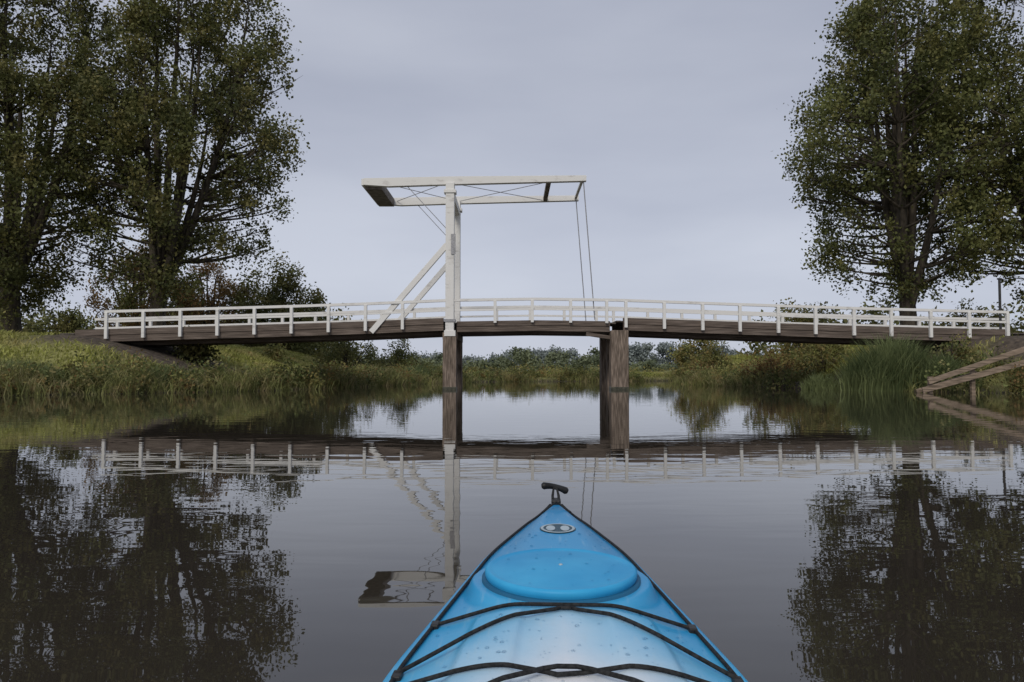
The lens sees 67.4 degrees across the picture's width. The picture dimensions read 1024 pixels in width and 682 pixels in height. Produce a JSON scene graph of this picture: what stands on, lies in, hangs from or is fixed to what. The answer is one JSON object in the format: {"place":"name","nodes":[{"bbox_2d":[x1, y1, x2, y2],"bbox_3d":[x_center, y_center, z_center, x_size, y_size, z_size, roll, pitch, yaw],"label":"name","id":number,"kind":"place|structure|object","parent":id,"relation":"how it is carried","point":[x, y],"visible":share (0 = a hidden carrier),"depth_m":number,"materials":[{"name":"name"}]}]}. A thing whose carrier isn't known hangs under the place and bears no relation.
{"place":"outdoors","nodes":[
{"label":"outdoors","id":0,"kind":"place"},
{"bbox_2d":[0,381,1023,681],"bbox_3d":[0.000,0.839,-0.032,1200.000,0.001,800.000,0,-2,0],"label":"water","id":1,"kind":"structure","parent":0,"point":[362,533],"depth_m":4.37,"materials":[{"name":"grey liquid"}]},
{"bbox_2d":[383,482,747,681],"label":"kayak","id":2,"kind":"object","parent":1,"relation":"on","point":[555,590],"visible":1,"depth_m":1.56,"materials":[{"name":"plastic"}]},
{"bbox_2d":[916,347,1023,392],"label":"wooden fence","id":3,"kind":"object","parent":1,"relation":"in","point":[972,375],"visible":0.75,"depth_m":28.72,"materials":[{"name":"wood"}]},
{"bbox_2d":[0,329,1023,395],"bbox_3d":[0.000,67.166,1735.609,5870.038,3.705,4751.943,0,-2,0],"label":"ground","id":4,"kind":"structure","parent":0,"point":[159,353],"depth_m":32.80,"materials":[{"name":"green plant"}]},
{"bbox_2d":[0,310,10,330],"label":"shrub","id":5,"kind":"object","parent":4,"relation":"on","point":[1,323],"visible":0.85,"depth_m":37.13,"materials":[{"name":"green plant"}]},
{"bbox_2d":[0,356,67,381],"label":"reed bed","id":6,"kind":"object","parent":4,"relation":"on","point":[26,362],"visible":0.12,"depth_m":28.46,"materials":[{"name":"green plant"}]},
{"bbox_2d":[24,301,92,333],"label":"shrub","id":7,"kind":"object","parent":4,"relation":"on","point":[71,322],"visible":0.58,"depth_m":39.28,"materials":[{"name":"green plant"}]},
{"bbox_2d":[0,0,165,332],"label":"deciduous tree","id":8,"kind":"object","parent":4,"relation":"on","point":[19,242],"visible":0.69,"depth_m":43.09,"materials":[{"name":"green plant"}]},
{"bbox_2d":[82,236,202,327],"bbox_3d":[-30.638,-3.826,63.990,8.064,10.261,8.506,-2,-3,40],"label":"bush","id":9,"kind":"object","parent":4,"relation":"on","point":[95,301],"visible":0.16,"depth_m":62.74,"materials":[{"name":"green plant"}]},
{"bbox_2d":[9,0,309,326],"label":"deciduous tree","id":10,"kind":"object","parent":4,"relation":"on","point":[171,241],"visible":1,"depth_m":42.72,"materials":[{"name":"green plant"}]},
{"bbox_2d":[140,362,201,390],"bbox_3d":[-13.653,1.405,30.426,2.754,1.210,1.964,0,-2,0],"label":"reed bed","id":11,"kind":"object","parent":4,"relation":"on","point":[166,375],"visible":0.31,"depth_m":30.14,"materials":[{"name":"green plant"}]},
{"bbox_2d":[166,325,226,366],"bbox_3d":[-15.091,0.567,35.993,2.732,2.604,2.663,-1,-2,25],"label":"shrub","id":12,"kind":"object","parent":4,"relation":"on","point":[196,350],"visible":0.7,"depth_m":35.67,"materials":[{"name":"green plant"}]},
{"bbox_2d":[169,254,259,324],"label":"bush","id":13,"kind":"object","parent":4,"relation":"on","point":[222,289],"visible":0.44,"depth_m":65.29,"materials":[{"name":"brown plant"}]},
{"bbox_2d":[257,343,296,364],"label":"shrub","id":14,"kind":"object","parent":4,"relation":"on","point":[275,353],"visible":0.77,"depth_m":49.81,"materials":[{"name":"green plant"}]},
{"bbox_2d":[220,250,354,360],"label":"shrub","id":15,"kind":"object","parent":4,"relation":"on","point":[284,285],"visible":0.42,"depth_m":65.69,"materials":[{"name":"green plant"}]},
{"bbox_2d":[319,358,350,371],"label":"shrub","id":16,"kind":"object","parent":4,"relation":"on","point":[344,363],"visible":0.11,"depth_m":43.13,"materials":[{"name":"green plant"}]},
{"bbox_2d":[313,340,380,369],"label":"shrub","id":17,"kind":"object","parent":4,"relation":"on","point":[347,349],"visible":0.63,"depth_m":60.50,"materials":[{"name":"green plant"}]},
{"bbox_2d":[364,339,437,369],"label":"shrub","id":18,"kind":"object","parent":4,"relation":"on","point":[400,354],"visible":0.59,"depth_m":61.68,"materials":[{"name":"green plant"}]},
{"bbox_2d":[402,363,432,376],"bbox_3d":[-6.482,2.068,51.966,2.734,1.251,4.368,0,-2,0],"label":"reed bed","id":19,"kind":"object","parent":4,"relation":"on","point":[419,369],"visible":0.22,"depth_m":51.39,"materials":[{"name":"green plant"}]},
{"bbox_2d":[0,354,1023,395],"bbox_3d":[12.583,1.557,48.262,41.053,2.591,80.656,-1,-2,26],"label":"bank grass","id":20,"kind":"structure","parent":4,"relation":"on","point":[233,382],"depth_m":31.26,"materials":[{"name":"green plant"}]},
{"bbox_2d":[0,329,1023,394],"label":"waterside plants","id":21,"kind":"object","parent":4,"relation":"on","point":[491,375],"visible":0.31,"depth_m":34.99,"materials":[{"name":"green plant"}]},
{"bbox_2d":[0,347,1023,393],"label":"rusty dock plants","id":22,"kind":"object","parent":4,"relation":"on","point":[58,387],"visible":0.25,"depth_m":31.46,"materials":[{"name":"orange plant"}]},
{"bbox_2d":[348,342,683,371],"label":"distant treeline","id":23,"kind":"object","parent":4,"relation":"on","point":[519,355],"visible":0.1,"depth_m":274.41,"materials":[{"name":"green plant"}]},
{"bbox_2d":[21,289,1023,361],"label":"hedgerow","id":24,"kind":"object","parent":4,"relation":"on","point":[25,326],"visible":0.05,"depth_m":80.15,"materials":[{"name":"green plant"}]},
{"bbox_2d":[60,175,1023,389],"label":"drawbridge","id":25,"kind":"object","parent":4,"relation":"on","point":[452,329],"visible":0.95,"depth_m":34.12,"materials":[{"name":"white paint"}]},
{"bbox_2d":[425,363,682,371],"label":"meadow bushes","id":26,"kind":"object","parent":4,"relation":"on","point":[649,370],"visible":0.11,"depth_m":118.35,"materials":[{"name":"green plant"}]},
{"bbox_2d":[357,341,763,370],"bbox_3d":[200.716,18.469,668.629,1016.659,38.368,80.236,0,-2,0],"label":"distant forest","id":27,"kind":"object","parent":4,"relation":"on","point":[637,352],"visible":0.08,"depth_m":659.65,"materials":[{"name":"green plant"}]},
{"bbox_2d":[666,339,725,380],"bbox_3d":[15.446,1.230,63.980,6.137,5.642,4.363,2,-3,-43],"label":"shrub","id":28,"kind":"object","parent":4,"relation":"on","point":[680,355],"visible":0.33,"depth_m":63.44,"materials":[{"name":"green plant"}]},
{"bbox_2d":[682,359,716,373],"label":"rust coloured shrub","id":29,"kind":"object","parent":4,"relation":"on","point":[694,367],"visible":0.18,"depth_m":47.99,"materials":[{"name":"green plant"}]},
{"bbox_2d":[684,367,719,384],"bbox_3d":[11.454,2.158,45.979,2.188,1.325,4.250,0,-2,0],"label":"reed bed","id":30,"kind":"object","parent":4,"relation":"on","point":[700,376],"visible":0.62,"depth_m":45.05,"materials":[{"name":"green plant"}]},
{"bbox_2d":[683,340,751,375],"bbox_3d":[13.718,1.179,50.944,4.570,4.296,3.666,0,-2,0],"label":"shrub","id":31,"kind":"object","parent":4,"relation":"on","point":[713,353],"visible":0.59,"depth_m":50.60,"materials":[{"name":"green plant"}]},
{"bbox_2d":[747,362,798,387],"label":"shrub","id":32,"kind":"object","parent":4,"relation":"on","point":[781,383],"visible":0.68,"depth_m":37.48,"materials":[{"name":"green plant"}]},
{"bbox_2d":[738,343,809,379],"bbox_3d":[14.003,1.363,40.827,3.929,2.543,3.536,0,-2,0],"label":"rust coloured shrub","id":33,"kind":"object","parent":4,"relation":"on","point":[770,361],"visible":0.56,"depth_m":40.85,"materials":[{"name":"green plant"}]},
{"bbox_2d":[750,297,838,366],"bbox_3d":[22.373,1.037,58.370,9.328,8.887,6.712,0,-2,0],"label":"shrub","id":34,"kind":"object","parent":4,"relation":"on","point":[788,346],"visible":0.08,"depth_m":57.59,"materials":[{"name":"green plant"}]},
{"bbox_2d":[771,343,858,373],"bbox_3d":[16.808,0.628,42.211,5.133,3.128,3.929,1,-2,-21],"label":"shrub","id":35,"kind":"object","parent":4,"relation":"on","point":[823,354],"visible":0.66,"depth_m":41.59,"materials":[{"name":"green plant"}]},
{"bbox_2d":[797,370,839,389],"bbox_3d":[13.713,1.863,34.164,2.045,1.192,2.064,0,-2,0],"label":"reed bed","id":36,"kind":"object","parent":4,"relation":"on","point":[821,383],"visible":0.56,"depth_m":33.84,"materials":[{"name":"green plant"}]},
{"bbox_2d":[831,330,937,391],"bbox_3d":[15.416,0.909,31.855,4.518,2.921,3.426,0,-2,0],"label":"reed bed","id":37,"kind":"object","parent":4,"relation":"on","point":[887,366],"visible":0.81,"depth_m":31.22,"materials":[{"name":"green plant"}]},
{"bbox_2d":[775,0,1023,324],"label":"deciduous tree","id":38,"kind":"object","parent":4,"relation":"on","point":[892,208],"visible":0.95,"depth_m":42.18,"materials":[{"name":"green plant"}]},
{"bbox_2d":[911,348,966,388],"bbox_3d":[17.282,1.093,30.950,2.336,1.700,1.920,0,-2,0],"label":"reed bed","id":39,"kind":"object","parent":4,"relation":"on","point":[929,364],"visible":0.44,"depth_m":30.77,"materials":[{"name":"green plant"}]},
{"bbox_2d":[874,0,1023,305],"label":"deciduous tree","id":40,"kind":"object","parent":4,"relation":"on","point":[1017,58],"visible":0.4,"depth_m":42.88,"materials":[{"name":"green plant"}]},
{"bbox_2d":[927,333,977,362],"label":"shrub","id":41,"kind":"object","parent":4,"relation":"on","point":[942,350],"visible":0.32,"depth_m":32.56,"materials":[{"name":"green plant"}]},
{"bbox_2d":[924,298,1020,331],"bbox_3d":[29.415,-0.914,50.037,7.896,3.979,4.732,0,-2,0],"label":"shrub","id":42,"kind":"object","parent":4,"relation":"on","point":[962,324],"visible":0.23,"depth_m":49.74,"materials":[{"name":"green plant"}]},
{"bbox_2d":[997,278,1001,328],"bbox_3d":[23.345,-1.380,36.725,0.150,3.270,0.150,0,-2,0],"label":"marker pole","id":43,"kind":"object","parent":4,"relation":"on","point":[999,299],"visible":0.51,"depth_m":36.71,"materials":[{"name":"metal"}]},
{"bbox_2d":[0,0,1023,370],"label":"sky","id":44,"kind":"structure","parent":0,"point":[672,113],"materials":[{"name":"grey"}]}
]}

